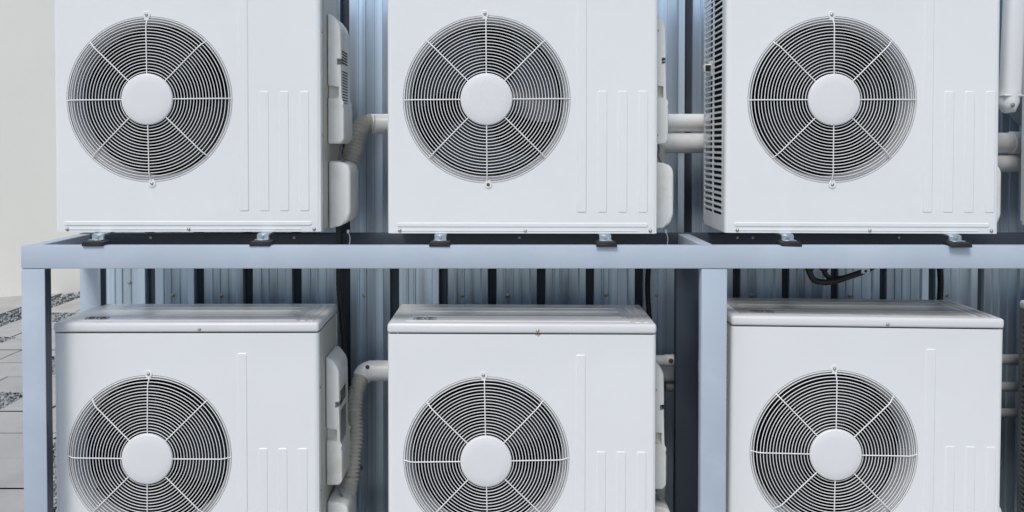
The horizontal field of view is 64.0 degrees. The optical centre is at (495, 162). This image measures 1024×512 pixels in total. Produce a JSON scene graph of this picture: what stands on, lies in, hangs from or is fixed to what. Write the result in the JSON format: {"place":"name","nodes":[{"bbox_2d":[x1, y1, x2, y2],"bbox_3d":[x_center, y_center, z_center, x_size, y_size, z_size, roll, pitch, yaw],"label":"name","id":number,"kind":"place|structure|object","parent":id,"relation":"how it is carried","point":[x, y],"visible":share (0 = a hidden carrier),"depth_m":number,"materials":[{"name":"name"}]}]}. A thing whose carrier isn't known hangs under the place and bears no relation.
{"place":"outdoors","nodes":[
{"label":"outdoors","id":0,"kind":"place"},
{"bbox_2d":[0,293,60,316],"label":"forecourt","id":1,"kind":"structure","parent":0,"point":[10,304],"depth_m":7.70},
{"bbox_2d":[0,0,83,296],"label":"boundary wall","id":2,"kind":"structure","parent":1,"relation":"on","point":[28,206],"depth_m":8.09,"materials":[{"name":"beige paint"}]},
{"bbox_2d":[0,298,79,511],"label":"paving","id":3,"kind":"structure","parent":0,"point":[11,452],"depth_m":4.49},
{"bbox_2d":[21,232,1023,511],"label":"steel rack","id":4,"kind":"object","parent":3,"relation":"on","point":[699,262],"visible":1,"depth_m":2.46,"materials":[{"name":"grey metal"}]},
{"bbox_2d":[54,304,356,511],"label":"cooling unit","id":5,"kind":"object","parent":4,"relation":"on","point":[201,407],"visible":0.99,"depth_m":2.55,"materials":[{"name":"white metal"}]},
{"bbox_2d":[54,0,357,245],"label":"cooling unit","id":6,"kind":"object","parent":4,"relation":"on","point":[203,115],"visible":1,"depth_m":2.53,"materials":[{"name":"white metal"}]},
{"bbox_2d":[336,225,348,397],"bbox_3d":[-0.537,0.670,2.845,0.037,0.955,0.180,0,1,0],"label":"black cable","id":7,"kind":"object","parent":6,"relation":"hanging from","point":[340,296],"visible":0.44,"depth_m":2.86,"materials":[{"name":"rubber"}]},
{"bbox_2d":[340,114,387,167],"bbox_3d":[-0.464,-0.050,2.914,0.252,0.250,0.109,-1,2,-40],"label":"drain hose","id":8,"kind":"object","parent":6,"relation":"attached to","point":[363,126],"visible":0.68,"depth_m":2.88,"materials":[{"name":"grey plastic"}]},
{"bbox_2d":[387,304,669,511],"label":"cooling unit","id":9,"kind":"object","parent":4,"relation":"on","point":[519,408],"visible":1,"depth_m":2.51,"materials":[{"name":"white metal"}]},
{"bbox_2d":[388,0,672,246],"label":"cooling unit","id":10,"kind":"object","parent":4,"relation":"on","point":[527,116],"visible":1,"depth_m":2.50,"materials":[{"name":"white metal"}]},
{"bbox_2d":[645,269,651,319],"bbox_3d":[0.541,0.545,2.885,0.033,0.699,0.161,0,1,12],"label":"black cable","id":11,"kind":"object","parent":4,"relation":"hanging from","point":[647,292],"visible":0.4,"depth_m":2.93,"materials":[{"name":"rubber"}]},
{"bbox_2d":[805,269,873,284],"bbox_3d":[1.171,0.369,2.745,0.285,0.079,0.040,0,1,-10],"label":"black cable","id":12,"kind":"object","parent":4,"relation":"attached to","point":[830,280],"visible":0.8,"depth_m":2.73,"materials":[{"name":"rubber"}]},
{"bbox_2d":[703,0,1000,247],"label":"cooling unit","id":13,"kind":"object","parent":4,"relation":"on","point":[854,116],"visible":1,"depth_m":2.51,"materials":[{"name":"white metal"}]},
{"bbox_2d":[726,298,1003,511],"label":"cooling unit","id":14,"kind":"object","parent":4,"relation":"on","point":[863,405],"visible":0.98,"depth_m":2.51,"materials":[{"name":"white metal"}]},
{"bbox_2d":[937,269,943,299],"bbox_3d":[1.570,0.587,2.903,0.026,0.601,0.095,1,1,35],"label":"black cable","id":15,"kind":"object","parent":4,"relation":"hanging from","point":[940,283],"visible":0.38,"depth_m":2.91,"materials":[{"name":"rubber"}]},
{"bbox_2d":[1017,300,1023,511],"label":"cooling unit","id":16,"kind":"object","parent":4,"relation":"on","point":[1020,416],"visible":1,"depth_m":2.82,"materials":[{"name":"white metal"}]},
{"bbox_2d":[1020,55,1023,224],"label":"cooling unit","id":17,"kind":"object","parent":4,"relation":"on","point":[1022,182],"visible":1,"depth_m":2.81,"materials":[{"name":"white metal"}]},
{"bbox_2d":[998,0,1023,112],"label":"pipe trunking","id":18,"kind":"object","parent":17,"relation":"attached to","point":[1011,61],"visible":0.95,"depth_m":2.69,"materials":[{"name":"plastic"}]},
{"bbox_2d":[105,0,1023,511],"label":"corrugated wall","id":19,"kind":"structure","parent":3,"relation":"on","point":[373,300],"depth_m":3.13,"materials":[{"name":"metal"}]},
{"bbox_2d":[367,360,698,380],"bbox_3d":[0.580,0.756,2.977,2.084,0.074,0.074,0,1,0],"label":"drain pipe","id":20,"kind":"object","parent":19,"relation":"attached to","point":[377,370],"visible":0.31,"depth_m":2.94,"materials":[{"name":"grey plastic"}]},
{"bbox_2d":[340,361,369,493],"bbox_3d":[-0.453,0.923,2.892,0.164,0.403,0.245,0,1,0],"label":"drain hose","id":21,"kind":"object","parent":20,"relation":"hanging from","point":[357,387],"visible":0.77,"depth_m":2.84,"materials":[{"name":"grey plastic"}]},
{"bbox_2d":[658,486,665,498],"bbox_3d":[0.555,0.938,2.881,0.076,0.399,0.231,0,1,-7],"label":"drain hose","id":22,"kind":"object","parent":20,"relation":"hanging from","point":[663,491],"depth_m":2.77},
{"bbox_2d":[656,354,673,366],"bbox_3d":[0.598,0.704,2.913,0.088,0.042,0.046,0,1,0],"label":"drain pipe","id":23,"kind":"object","parent":20,"relation":"attached to","point":[666,360],"visible":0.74,"depth_m":2.90,"materials":[{"name":"grey plastic"}]},
{"bbox_2d":[1002,354,1023,364],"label":"drain pipe","id":24,"kind":"object","parent":20,"relation":"attached to","point":[1010,359],"depth_m":2.96,"materials":[{"name":"grey plastic"}]},
{"bbox_2d":[371,114,710,131],"bbox_3d":[0.455,-0.143,2.958,1.812,0.065,0.065,0,1,0],"label":"drain pipe","id":25,"kind":"object","parent":19,"relation":"attached to","point":[685,122],"visible":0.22,"depth_m":2.93,"materials":[{"name":"grey plastic"}]},
{"bbox_2d":[662,131,1021,153],"bbox_3d":[1.909,-0.071,2.959,2.663,0.083,0.083,0,1,0],"label":"drain pipe","id":26,"kind":"object","parent":19,"relation":"attached to","point":[1010,142],"visible":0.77,"depth_m":2.93,"materials":[{"name":"grey plastic"}]},
{"bbox_2d":[657,144,665,163],"bbox_3d":[0.550,-0.025,2.885,0.087,0.144,0.198,0,1,0],"label":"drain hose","id":27,"kind":"object","parent":26,"relation":"attached to","point":[662,155],"visible":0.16,"depth_m":2.84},
{"bbox_2d":[665,382,1023,391],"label":"drain pipe","id":28,"kind":"object","parent":19,"relation":"attached to","point":[1006,386],"visible":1,"depth_m":2.96,"materials":[{"name":"grey plastic"}]},
{"bbox_2d":[998,155,1020,171],"bbox_3d":[2.502,0.003,2.961,1.480,0.062,0.062,0,1,0],"label":"drain pipe","id":29,"kind":"object","parent":19,"relation":"attached to","point":[1009,163],"depth_m":2.93,"materials":[{"name":"grey plastic"}]},
{"bbox_2d":[1001,408,1023,417],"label":"drain pipe","id":30,"kind":"object","parent":19,"relation":"attached to","point":[1009,412],"depth_m":2.97,"materials":[{"name":"grey plastic"}]},
{"bbox_2d":[1008,97,1021,125],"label":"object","id":31,"kind":"object","parent":19,"relation":"attached to","point":[1016,116],"visible":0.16,"depth_m":2.98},
{"bbox_2d":[0,291,79,511],"bbox_3d":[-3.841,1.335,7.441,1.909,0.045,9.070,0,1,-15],"label":"gravel","id":32,"kind":"structure","parent":0,"point":[5,399],"depth_m":6.32,"materials":[{"name":"grey gravel"}]}
]}

